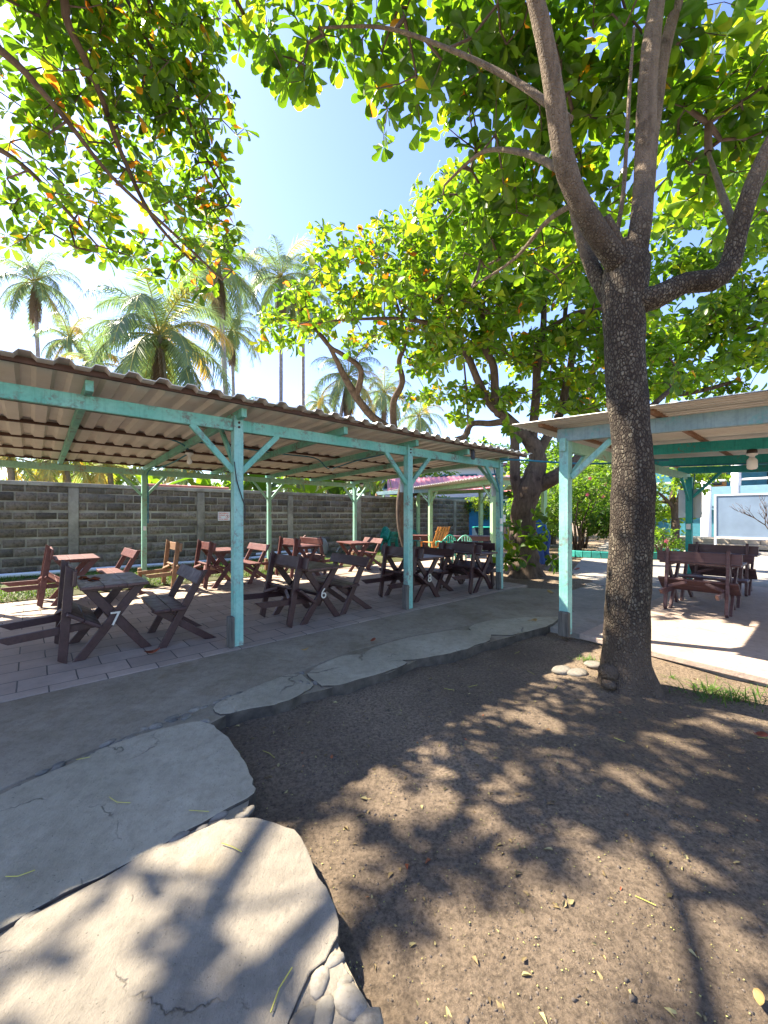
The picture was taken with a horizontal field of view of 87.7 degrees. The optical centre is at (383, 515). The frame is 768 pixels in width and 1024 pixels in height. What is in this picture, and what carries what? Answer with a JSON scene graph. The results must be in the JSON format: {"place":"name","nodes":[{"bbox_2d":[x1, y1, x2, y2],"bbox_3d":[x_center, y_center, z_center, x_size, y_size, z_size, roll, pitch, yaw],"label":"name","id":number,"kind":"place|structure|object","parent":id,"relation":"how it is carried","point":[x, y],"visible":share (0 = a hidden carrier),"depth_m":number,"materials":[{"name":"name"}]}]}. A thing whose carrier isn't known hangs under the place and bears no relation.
{"place":"outdoors","nodes":[
{"label":"outdoors","id":0,"kind":"place"},
{"bbox_2d":[0,545,484,603],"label":"lawn","id":1,"kind":"structure","parent":0,"point":[77,592],"depth_m":8.46,"materials":[{"name":"plant"}]},
{"bbox_2d":[0,557,251,577],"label":"pipe","id":2,"kind":"object","parent":1,"relation":"on","point":[37,573],"visible":0.52,"depth_m":9.53,"materials":[{"name":"white plastic"}]},
{"bbox_2d":[0,564,526,702],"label":"patio","id":3,"kind":"structure","parent":0,"point":[31,668],"depth_m":5.25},
{"bbox_2d":[0,545,59,607],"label":"chair","id":4,"kind":"object","parent":3,"relation":"on","point":[44,579],"visible":0.88,"depth_m":6.37,"materials":[{"name":"red wood"}]},
{"bbox_2d":[0,559,101,663],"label":"bench","id":5,"kind":"object","parent":3,"relation":"on","point":[68,610],"visible":1,"depth_m":3.94,"materials":[{"name":"red wood"}]},
{"bbox_2d":[49,554,99,605],"bbox_3d":[-5.366,1.077,6.958,0.703,0.745,1.000,0,0,-41],"label":"trestle table","id":6,"kind":"object","parent":3,"relation":"on","point":[89,561],"visible":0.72,"depth_m":6.77,"materials":[{"name":"red wood"}]},
{"bbox_2d":[69,572,151,661],"bbox_3d":[-3.090,1.077,4.498,0.703,0.745,1.000,0,0,-41],"label":"trestle table","id":7,"kind":"object","parent":3,"relation":"on","point":[115,583],"visible":0.91,"depth_m":4.25,"materials":[{"name":"red wood"}]},
{"bbox_2d":[96,548,145,593],"bbox_3d":[-4.922,1.038,7.512,0.683,0.823,1.040,0,0,-43],"label":"chair","id":8,"kind":"object","parent":3,"relation":"on","point":[131,553],"visible":0.59,"depth_m":7.40,"materials":[{"name":"red wood"}]},
{"bbox_2d":[137,539,182,588],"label":"chair","id":9,"kind":"object","parent":3,"relation":"on","point":[164,572],"visible":0.84,"depth_m":7.99,"materials":[{"name":"beige wood"}]},
{"bbox_2d":[141,563,215,648],"bbox_3d":[-2.479,1.038,4.833,0.683,0.823,1.040,0,0,-38],"label":"chair","id":10,"kind":"object","parent":3,"relation":"on","point":[164,606],"visible":0.96,"depth_m":4.61,"materials":[{"name":"red wood"}]},
{"bbox_2d":[170,539,223,589],"bbox_3d":[-3.741,0.958,8.191,1.040,0.823,0.683,0,-36,49],"label":"chair","id":11,"kind":"object","parent":3,"relation":"on","point":[210,546],"visible":0.82,"depth_m":8.00,"materials":[{"name":"red wood"}]},
{"bbox_2d":[201,547,244,588],"bbox_3d":[-3.447,1.077,8.516,0.703,0.745,1.000,0,0,-41],"label":"trestle table","id":12,"kind":"object","parent":3,"relation":"on","point":[220,553],"visible":0.73,"depth_m":8.21,"materials":[{"name":"red wood"}]},
{"bbox_2d":[230,543,273,583],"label":"chair","id":13,"kind":"object","parent":3,"relation":"on","point":[254,568],"visible":0.74,"depth_m":8.77,"materials":[{"name":"red wood"}]},
{"bbox_2d":[0,348,531,647],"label":"pavilion","id":14,"kind":"structure","parent":3,"relation":"on","point":[61,410],"depth_m":5.48,"materials":[{"name":"teal paint"}]},
{"bbox_2d":[147,439,188,522],"bbox_3d":[-4.592,-0.507,5.058,2.560,1.313,5.853,0,0,19],"label":"cable","id":15,"kind":"object","parent":14,"relation":"attached to","point":[155,468],"visible":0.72,"depth_m":8.18,"materials":[{"name":"black plastic"}]},
{"bbox_2d":[243,550,315,627],"bbox_3d":[-1.434,0.960,5.495,1.040,0.823,0.683,0,-39,47],"label":"chair","id":16,"kind":"object","parent":3,"relation":"on","point":[295,594],"visible":0.95,"depth_m":5.38,"materials":[{"name":"red wood"}]},
{"bbox_2d":[261,536,300,578],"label":"chair","id":17,"kind":"object","parent":3,"relation":"on","point":[295,542],"visible":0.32,"depth_m":9.45,"materials":[{"name":"red wood"}]},
{"bbox_2d":[282,543,321,575],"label":"trestle table","id":18,"kind":"object","parent":3,"relation":"on","point":[301,547],"visible":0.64,"depth_m":9.59,"materials":[{"name":"red wood"}]},
{"bbox_2d":[272,561,343,624],"bbox_3d":[-1.136,1.077,5.835,0.703,0.745,1.000,0,0,-44],"label":"trestle table","id":19,"kind":"object","parent":3,"relation":"on","point":[320,591],"visible":0.83,"depth_m":5.63,"materials":[{"name":"red wood"}]},
{"bbox_2d":[300,535,329,574],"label":"chair","id":20,"kind":"object","parent":3,"relation":"on","point":[316,557],"visible":0.56,"depth_m":9.89,"materials":[{"name":"red wood"}]},
{"bbox_2d":[315,553,371,614],"bbox_3d":[-0.657,1.038,6.335,0.683,0.823,1.040,0,0,-39],"label":"chair","id":21,"kind":"object","parent":3,"relation":"on","point":[342,586],"visible":0.86,"depth_m":6.13,"materials":[{"name":"red wood"}]},
{"bbox_2d":[336,541,371,571],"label":"trestle table","id":22,"kind":"object","parent":3,"relation":"on","point":[352,544],"visible":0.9,"depth_m":10.64,"materials":[{"name":"red wood"}]},
{"bbox_2d":[352,537,382,566],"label":"chair","id":23,"kind":"object","parent":3,"relation":"on","point":[378,541],"visible":0.66,"depth_m":11.16,"materials":[{"name":"red wood"}]},
{"bbox_2d":[362,543,428,596],"bbox_3d":[0.220,0.959,6.884,1.040,0.823,0.683,0,-37,49],"label":"chair","id":24,"kind":"object","parent":3,"relation":"on","point":[388,574],"visible":0.83,"depth_m":6.98,"materials":[{"name":"red wood"}]},
{"bbox_2d":[381,554,443,602],"bbox_3d":[0.503,1.077,7.227,0.703,0.745,1.000,0,0,-41],"label":"trestle table","id":25,"kind":"object","parent":3,"relation":"on","point":[428,574],"visible":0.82,"depth_m":7.00,"materials":[{"name":"red wood"}]},
{"bbox_2d":[403,546,454,591],"bbox_3d":[0.879,1.038,7.798,0.683,0.823,1.040,0,0,-41],"label":"table","id":26,"kind":"object","parent":3,"relation":"on","point":[447,553],"visible":0.47,"depth_m":7.56,"materials":[{"name":"red wood"}]},
{"bbox_2d":[431,541,485,593],"bbox_3d":[1.384,0.959,7.710,1.040,0.823,0.683,0,-37,49],"label":"chair","id":27,"kind":"object","parent":3,"relation":"on","point":[471,572],"visible":0.81,"depth_m":7.58,"materials":[{"name":"red wood"}]},
{"bbox_2d":[442,551,497,592],"bbox_3d":[1.680,1.077,8.039,0.703,0.745,1.000,0,0,-41],"label":"trestle table","id":28,"kind":"object","parent":3,"relation":"on","point":[482,568],"visible":0.52,"depth_m":7.81,"materials":[{"name":"red wood"}]},
{"bbox_2d":[453,539,503,586],"bbox_3d":[1.941,0.958,8.402,1.040,0.823,0.683,0,36,49],"label":"chair","id":29,"kind":"object","parent":3,"relation":"on","point":[489,546],"visible":0.52,"depth_m":8.13,"materials":[{"name":"red wood"}]},
{"bbox_2d":[0,588,558,988],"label":"stone path","id":30,"kind":"structure","parent":0,"point":[314,693],"depth_m":3.29,"materials":[{"name":"stone"}]},
{"bbox_2d":[0,721,255,932],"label":"flagstone","id":31,"kind":"object","parent":30,"relation":"on","point":[66,830],"visible":0.79,"depth_m":1.98,"materials":[{"name":"stone"}]},
{"bbox_2d":[0,818,338,1023],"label":"flagstone","id":32,"kind":"object","parent":30,"relation":"on","point":[204,926],"visible":0.89,"depth_m":1.36,"materials":[{"name":"stone"}]},
{"bbox_2d":[11,671,383,1023],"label":"path pebbles","id":33,"kind":"object","parent":30,"relation":"on","point":[347,1000],"visible":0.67,"depth_m":1.22,"materials":[{"name":"grey stone"}]},
{"bbox_2d":[213,674,312,726],"bbox_3d":[-0.927,1.509,3.253,0.427,0.130,0.862,0,0,37],"label":"flagstone","id":34,"kind":"object","parent":30,"relation":"on","point":[282,694],"visible":0.72,"depth_m":3.15,"materials":[{"name":"stone"}]},
{"bbox_2d":[307,654,406,695],"bbox_3d":[-0.285,1.505,3.855,0.943,0.130,0.611,0,0,-38],"label":"flagstone","id":35,"kind":"object","parent":30,"relation":"on","point":[345,675],"visible":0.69,"depth_m":3.71,"materials":[{"name":"stone"}]},
{"bbox_2d":[363,630,490,666],"bbox_3d":[0.538,1.507,4.514,1.660,0.130,0.683,0,0,-34],"label":"flagstone","id":36,"kind":"object","parent":30,"relation":"on","point":[439,648],"visible":0.72,"depth_m":4.39,"materials":[{"name":"stone"}]},
{"bbox_2d":[469,616,557,638],"bbox_3d":[1.807,1.509,5.386,1.556,0.130,0.630,0,0,-34],"label":"flagstone","id":37,"kind":"object","parent":30,"relation":"on","point":[540,626],"visible":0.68,"depth_m":5.23,"materials":[{"name":"stone"}]},
{"bbox_2d":[0,0,767,508],"label":"sky","id":38,"kind":"structure","parent":0,"point":[312,164],"materials":[{"name":"blue"}]},
{"bbox_2d":[386,550,550,573],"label":"back path","id":39,"kind":"structure","parent":0,"point":[427,564],"depth_m":12.75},
{"bbox_2d":[420,527,449,547],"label":"slatted chair","id":40,"kind":"object","parent":39,"relation":"on","point":[446,531],"visible":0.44,"depth_m":13.05,"materials":[{"name":"orange wood"}]},
{"bbox_2d":[375,476,546,566],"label":"pavilion","id":41,"kind":"structure","parent":39,"relation":"on","point":[455,486],"depth_m":14.83,"materials":[{"name":"green paint"}]},
{"bbox_2d":[448,535,489,557],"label":"table","id":42,"kind":"object","parent":39,"relation":"on","point":[479,537],"visible":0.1,"depth_m":13.74,"materials":[{"name":"brown wood"}]},
{"bbox_2d":[221,521,767,1023],"bbox_3d":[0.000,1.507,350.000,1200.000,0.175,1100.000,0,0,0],"label":"ground","id":43,"kind":"structure","parent":0,"point":[671,957],"depth_m":1.97,"materials":[{"name":"soil"}]},
{"bbox_2d":[0,456,66,481],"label":"young palm","id":44,"kind":"object","parent":43,"relation":"on","point":[11,472],"visible":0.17,"depth_m":13.91,"materials":[{"name":"green plant"}]},
{"bbox_2d":[0,235,82,356],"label":"coconut palm","id":45,"kind":"object","parent":43,"relation":"on","point":[38,290],"visible":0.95,"depth_m":30.79,"materials":[{"name":"green plant"}]},
{"bbox_2d":[5,457,119,483],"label":"young palm","id":46,"kind":"object","parent":43,"relation":"on","point":[42,475],"visible":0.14,"depth_m":14.55,"materials":[{"name":"green plant"}]},
{"bbox_2d":[32,311,96,481],"bbox_3d":[-20.505,-5.742,25.968,3.678,14.592,3.989,0,0,0],"label":"coconut palm","id":47,"kind":"object","parent":43,"relation":"on","point":[69,340],"visible":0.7,"depth_m":25.55,"materials":[{"name":"green plant"}]},
{"bbox_2d":[57,337,124,464],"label":"coconut palm","id":48,"kind":"object","parent":43,"relation":"on","point":[83,357],"visible":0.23,"depth_m":21.54,"materials":[{"name":"green plant"}]},
{"bbox_2d":[55,461,141,485],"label":"young palm","id":49,"kind":"object","parent":43,"relation":"on","point":[99,478],"visible":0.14,"depth_m":15.78,"materials":[{"name":"green plant"}]},
{"bbox_2d":[0,0,283,305],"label":"almond tree","id":50,"kind":"object","parent":43,"relation":"on","point":[58,33],"visible":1,"depth_m":4.28,"materials":[{"name":"green plant"}]},
{"bbox_2d":[105,466,190,485],"bbox_3d":[-7.926,-0.358,14.726,2.391,3.830,3.159,0,0,30],"label":"banana plant","id":51,"kind":"object","parent":43,"relation":"on","point":[154,479],"visible":0.16,"depth_m":14.15,"materials":[{"name":"green plant"}]},
{"bbox_2d":[73,250,235,484],"bbox_3d":[-11.124,-5.381,20.165,7.315,13.880,7.520,0,0,-42],"label":"coconut palm","id":52,"kind":"object","parent":43,"relation":"on","point":[149,355],"visible":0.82,"depth_m":19.23,"materials":[{"name":"green plant"}]},
{"bbox_2d":[136,466,227,486],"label":"young palm","id":53,"kind":"object","parent":43,"relation":"on","point":[172,479],"visible":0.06,"depth_m":16.36,"materials":[{"name":"green plant"}]},
{"bbox_2d":[162,207,267,480],"bbox_3d":[-11.958,-9.756,29.182,7.260,22.625,7.652,0,0,0],"label":"coconut palm","id":54,"kind":"object","parent":43,"relation":"on","point":[231,283],"visible":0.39,"depth_m":28.92,"materials":[{"name":"green plant"}]},
{"bbox_2d":[195,302,262,395],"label":"coconut palm","id":55,"kind":"object","parent":43,"relation":"on","point":[234,337],"visible":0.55,"depth_m":33.92,"materials":[{"name":"green plant"}]},
{"bbox_2d":[0,480,468,573],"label":"block wall","id":56,"kind":"structure","parent":43,"relation":"on","point":[102,522],"depth_m":11.29,"materials":[{"name":"concrete"}]},
{"bbox_2d":[243,474,295,490],"bbox_3d":[-4.557,-0.368,17.163,3.000,3.849,3.547,0,0,-35],"label":"banana plant","id":57,"kind":"object","parent":43,"relation":"on","point":[262,485],"visible":0.2,"depth_m":16.75,"materials":[{"name":"green plant"}]},
{"bbox_2d":[237,234,318,490],"bbox_3d":[-8.585,-10.673,32.780,7.158,24.446,6.734,0,0,0],"label":"coconut palm","id":58,"kind":"object","parent":43,"relation":"on","point":[286,261],"visible":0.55,"depth_m":32.65,"materials":[{"name":"green plant"}]},
{"bbox_2d":[0,588,558,790],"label":"concrete strip","id":59,"kind":"object","parent":43,"relation":"on","point":[47,730],"visible":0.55,"depth_m":3.42,"materials":[{"name":"concrete"}]},
{"bbox_2d":[266,256,332,405],"bbox_3d":[-7.378,-10.329,35.955,6.193,23.757,6.834,0,0,-35],"label":"coconut palm","id":60,"kind":"object","parent":43,"relation":"on","point":[321,297],"visible":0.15,"depth_m":35.86,"materials":[{"name":"green plant"}]},
{"bbox_2d":[275,477,334,493],"bbox_3d":[-3.285,-0.351,18.177,4.211,3.815,3.248,0,0,34],"label":"banana plant","id":61,"kind":"object","parent":43,"relation":"on","point":[311,488],"visible":0.2,"depth_m":17.82,"materials":[{"name":"green plant"}]},
{"bbox_2d":[300,385,339,413],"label":"coconut palm","id":62,"kind":"object","parent":43,"relation":"on","point":[321,405],"visible":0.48,"depth_m":44.48,"materials":[{"name":"green plant"}]},
{"bbox_2d":[292,947,369,1023],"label":"pebble mortar","id":63,"kind":"object","parent":43,"relation":"on","point":[337,972],"visible":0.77,"depth_m":1.22,"materials":[{"name":"concrete"}]},
{"bbox_2d":[320,480,358,494],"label":"banana plant","id":64,"kind":"object","parent":43,"relation":"on","point":[338,490],"visible":0.13,"depth_m":19.22,"materials":[{"name":"green plant"}]},
{"bbox_2d":[311,340,384,416],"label":"coconut palm","id":65,"kind":"object","parent":43,"relation":"on","point":[347,407],"visible":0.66,"depth_m":29.79,"materials":[{"name":"green plant"}]},
{"bbox_2d":[249,209,466,546],"bbox_3d":[0.019,-2.935,10.404,6.690,8.992,4.571,0,0,-44],"label":"almond tree","id":66,"kind":"object","parent":43,"relation":"on","point":[350,296],"visible":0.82,"depth_m":9.74,"materials":[{"name":"green plant"}]},
{"bbox_2d":[5,651,763,1012],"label":"leaf stalk litter","id":67,"kind":"object","parent":43,"relation":"on","point":[241,851],"visible":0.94,"depth_m":1.61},
{"bbox_2d":[357,366,412,424],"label":"coconut palm","id":68,"kind":"object","parent":43,"relation":"on","point":[379,403],"visible":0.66,"depth_m":37.56,"materials":[{"name":"green plant"}]},
{"bbox_2d":[397,392,448,434],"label":"coconut palm","id":69,"kind":"object","parent":43,"relation":"on","point":[420,423],"visible":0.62,"depth_m":41.52,"materials":[{"name":"green plant"}]},
{"bbox_2d":[386,471,460,497],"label":"broadleaf tree","id":70,"kind":"object","parent":43,"relation":"on","point":[437,475],"visible":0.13,"depth_m":26.81,"materials":[{"name":"green plant"}]},
{"bbox_2d":[387,475,511,499],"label":"pink roof house","id":71,"kind":"structure","parent":43,"relation":"on","point":[419,481],"depth_m":23.93,"materials":[{"name":"metal"}]},
{"bbox_2d":[382,462,521,497],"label":"house","id":72,"kind":"structure","parent":43,"relation":"on","point":[471,471],"depth_m":30.62,"materials":[{"name":"white paint"}]},
{"bbox_2d":[464,496,489,519],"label":"shrub","id":73,"kind":"object","parent":43,"relation":"on","point":[485,506],"visible":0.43,"depth_m":20.14,"materials":[{"name":"green plant"}]},
{"bbox_2d":[466,499,511,540],"bbox_3d":[5.763,0.310,20.726,3.700,2.280,1.600,0,0,17],"label":"blue hut","id":74,"kind":"object","parent":43,"relation":"on","point":[473,518],"visible":0.05,"depth_m":20.45,"materials":[{"name":"paint"}]},
{"bbox_2d":[215,0,767,697],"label":"almond tree","id":75,"kind":"object","parent":43,"relation":"on","point":[527,72],"visible":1,"depth_m":4.45,"materials":[{"name":"green plant"}]},
{"bbox_2d":[227,635,767,1023],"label":"soil crumbs","id":76,"kind":"object","parent":43,"relation":"on","point":[632,997],"visible":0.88,"depth_m":1.83,"materials":[{"name":"soil"}]},
{"bbox_2d":[227,640,767,1023],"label":"blossom litter","id":77,"kind":"object","parent":43,"relation":"on","point":[537,857],"visible":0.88,"depth_m":1.78,"materials":[{"name":"plant"}]},
{"bbox_2d":[236,637,767,1023],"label":"leaf chaff","id":78,"kind":"object","parent":43,"relation":"on","point":[542,1015],"visible":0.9,"depth_m":1.81,"materials":[{"name":"plant"}]},
{"bbox_2d":[307,156,710,579],"bbox_3d":[2.860,-3.136,9.130,9.716,9.616,4.400,0,0,0],"label":"almond tree","id":79,"kind":"object","parent":43,"relation":"on","point":[537,349],"visible":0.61,"depth_m":9.07,"materials":[{"name":"green plant"}]},
{"bbox_2d":[501,415,521,443],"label":"leaves","id":80,"kind":"object","parent":79,"relation":"attached to","point":[507,429],"visible":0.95,"depth_m":8.75,"materials":[{"name":"green plant"}]},
{"bbox_2d":[492,507,558,573],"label":"sapling","id":81,"kind":"object","parent":43,"relation":"on","point":[533,542],"visible":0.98,"depth_m":8.79,"materials":[{"name":"green plant"}]},
{"bbox_2d":[503,497,558,538],"bbox_3d":[5.979,0.232,16.330,2.250,2.453,2.193,0,0,30],"label":"shrub","id":82,"kind":"object","parent":43,"relation":"on","point":[554,532],"visible":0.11,"depth_m":15.99,"materials":[{"name":"green plant"}]},
{"bbox_2d":[503,436,599,498],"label":"broadleaf tree","id":83,"kind":"object","parent":43,"relation":"on","point":[554,450],"visible":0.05,"depth_m":25.59,"materials":[{"name":"green plant"}]},
{"bbox_2d":[503,452,604,544],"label":"broadleaf tree","id":84,"kind":"object","parent":43,"relation":"on","point":[552,466],"visible":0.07,"depth_m":20.34,"materials":[{"name":"green plant"}]},
{"bbox_2d":[538,471,611,550],"bbox_3d":[7.725,-0.198,15.943,3.007,3.315,2.851,0,0,22],"label":"flowering shrub","id":85,"kind":"object","parent":43,"relation":"on","point":[577,508],"visible":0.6,"depth_m":15.55,"materials":[{"name":"green plant"}]},
{"bbox_2d":[548,459,611,548],"bbox_3d":[9.043,-0.545,17.928,3.480,4.010,3.960,0,0,0],"label":"shrub","id":86,"kind":"object","parent":43,"relation":"on","point":[590,471],"visible":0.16,"depth_m":17.16,"materials":[{"name":"green plant"}]},
{"bbox_2d":[658,675,767,711],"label":"grass tuft","id":87,"kind":"object","parent":43,"relation":"on","point":[730,693],"visible":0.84,"depth_m":3.38,"materials":[{"name":"plant"}]},
{"bbox_2d":[550,542,767,686],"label":"path","id":88,"kind":"structure","parent":0,"point":[588,601],"depth_m":8.15,"materials":[{"name":"concrete"}]},
{"bbox_2d":[558,548,679,558],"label":"planter kerb","id":89,"kind":"structure","parent":88,"relation":"on","point":[588,554],"depth_m":14.07,"materials":[{"name":"teal paint"}]},
{"bbox_2d":[579,500,664,547],"bbox_3d":[9.075,0.357,15.328,2.765,2.212,2.772,0,0,0],"label":"flowering shrub","id":90,"kind":"object","parent":88,"relation":"on","point":[602,511],"visible":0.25,"depth_m":15.20,"materials":[{"name":"green plant"}]},
{"bbox_2d":[654,526,684,551],"bbox_3d":[9.258,0.892,13.200,1.348,1.133,1.440,0,0,0],"label":"flowering shrub","id":91,"kind":"object","parent":88,"relation":"on","point":[670,545],"visible":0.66,"depth_m":12.95,"materials":[{"name":"green plant"}]},
{"bbox_2d":[606,465,733,546],"bbox_3d":[13.812,-0.828,19.098,5.238,4.574,4.570,0,0,-28],"label":"broadleaf tree","id":92,"kind":"object","parent":88,"relation":"on","point":[669,511],"visible":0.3,"depth_m":18.47,"materials":[{"name":"green plant"}]},
{"bbox_2d":[586,142,767,412],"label":"almond tree","id":93,"kind":"object","parent":88,"relation":"on","point":[711,318],"visible":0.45,"depth_m":9.64,"materials":[{"name":"green plant"}]},
{"bbox_2d":[700,481,711,536],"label":"white pillar","id":94,"kind":"structure","parent":88,"relation":"on","point":[706,525],"depth_m":21.82,"materials":[{"name":"paint"}]},
{"bbox_2d":[654,464,767,538],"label":"blue building","id":95,"kind":"structure","parent":88,"relation":"on","point":[746,482],"depth_m":22.71,"materials":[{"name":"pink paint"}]},
{"bbox_2d":[714,493,767,544],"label":"billboard","id":96,"kind":"object","parent":88,"relation":"on","point":[729,522],"visible":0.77,"depth_m":15.36},
{"bbox_2d":[731,495,767,528],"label":"bare shrub","id":97,"kind":"object","parent":88,"relation":"on","point":[763,512],"visible":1,"depth_m":12.00,"materials":[{"name":"grey plant"}]},
{"bbox_2d":[580,585,767,684],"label":"pavilion floor","id":98,"kind":"structure","parent":0,"point":[699,630],"depth_m":4.94,"materials":[{"name":"concrete"}]},
{"bbox_2d":[510,389,767,636],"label":"pavilion","id":99,"kind":"structure","parent":98,"relation":"on","point":[729,429],"depth_m":4.96,"materials":[{"name":"teal paint"}]},
{"bbox_2d":[500,458,668,464],"bbox_3d":[3.644,-1.038,7.439,2.870,0.176,0.072,0,0,15],"label":"cable","id":100,"kind":"object","parent":99,"relation":"attached to","point":[572,462],"visible":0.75,"depth_m":7.59,"materials":[{"name":"black plastic"}]},
{"bbox_2d":[678,489,701,517],"bbox_3d":[6.737,-0.270,8.805,0.020,0.620,0.420,0,0,-41],"label":"notice board","id":101,"kind":"object","parent":99,"relation":"attached to","point":[697,506],"visible":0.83,"depth_m":8.75,"materials":[{"name":"white"}]},
{"bbox_2d":[746,449,757,469],"bbox_3d":[4.737,-0.725,5.147,0.116,0.260,0.116,0,0,0],"label":"bulb lamp","id":102,"kind":"object","parent":99,"relation":"hanging from","point":[752,462],"visible":1,"depth_m":5.11,"materials":[{"name":"glass"}]},
{"bbox_2d":[657,548,742,617],"bbox_3d":[4.697,0.971,6.033,1.040,0.823,0.683,0,-38,49],"label":"bench","id":103,"kind":"object","parent":98,"relation":"on","point":[726,589],"visible":1,"depth_m":6.05,"materials":[{"name":"brown wood"}]},
{"bbox_2d":[659,560,746,616],"bbox_3d":[5.030,1.089,6.326,0.703,0.745,1.000,0,0,-41],"label":"trestle table","id":104,"kind":"object","parent":98,"relation":"on","point":[673,595],"visible":0.49,"depth_m":6.17,"materials":[{"name":"brown wood"}]},
{"bbox_2d":[673,551,753,607],"bbox_3d":[5.585,1.050,6.816,0.683,0.823,1.040,0,0,-41],"label":"bench","id":105,"kind":"object","parent":98,"relation":"on","point":[748,559],"visible":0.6,"depth_m":6.59,"materials":[{"name":"brown wood"}]},
{"bbox_2d":[688,542,758,596],"bbox_3d":[6.374,0.971,7.578,1.040,0.823,0.683,0,-38,49],"label":"bench","id":106,"kind":"object","parent":98,"relation":"on","point":[747,549],"visible":0.65,"depth_m":7.64,"materials":[{"name":"brown wood"}]},
{"bbox_2d":[666,536,767,549],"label":"terrace steps","id":107,"kind":"structure","parent":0,"point":[761,544],"depth_m":17.70,"materials":[{"name":"concrete"}]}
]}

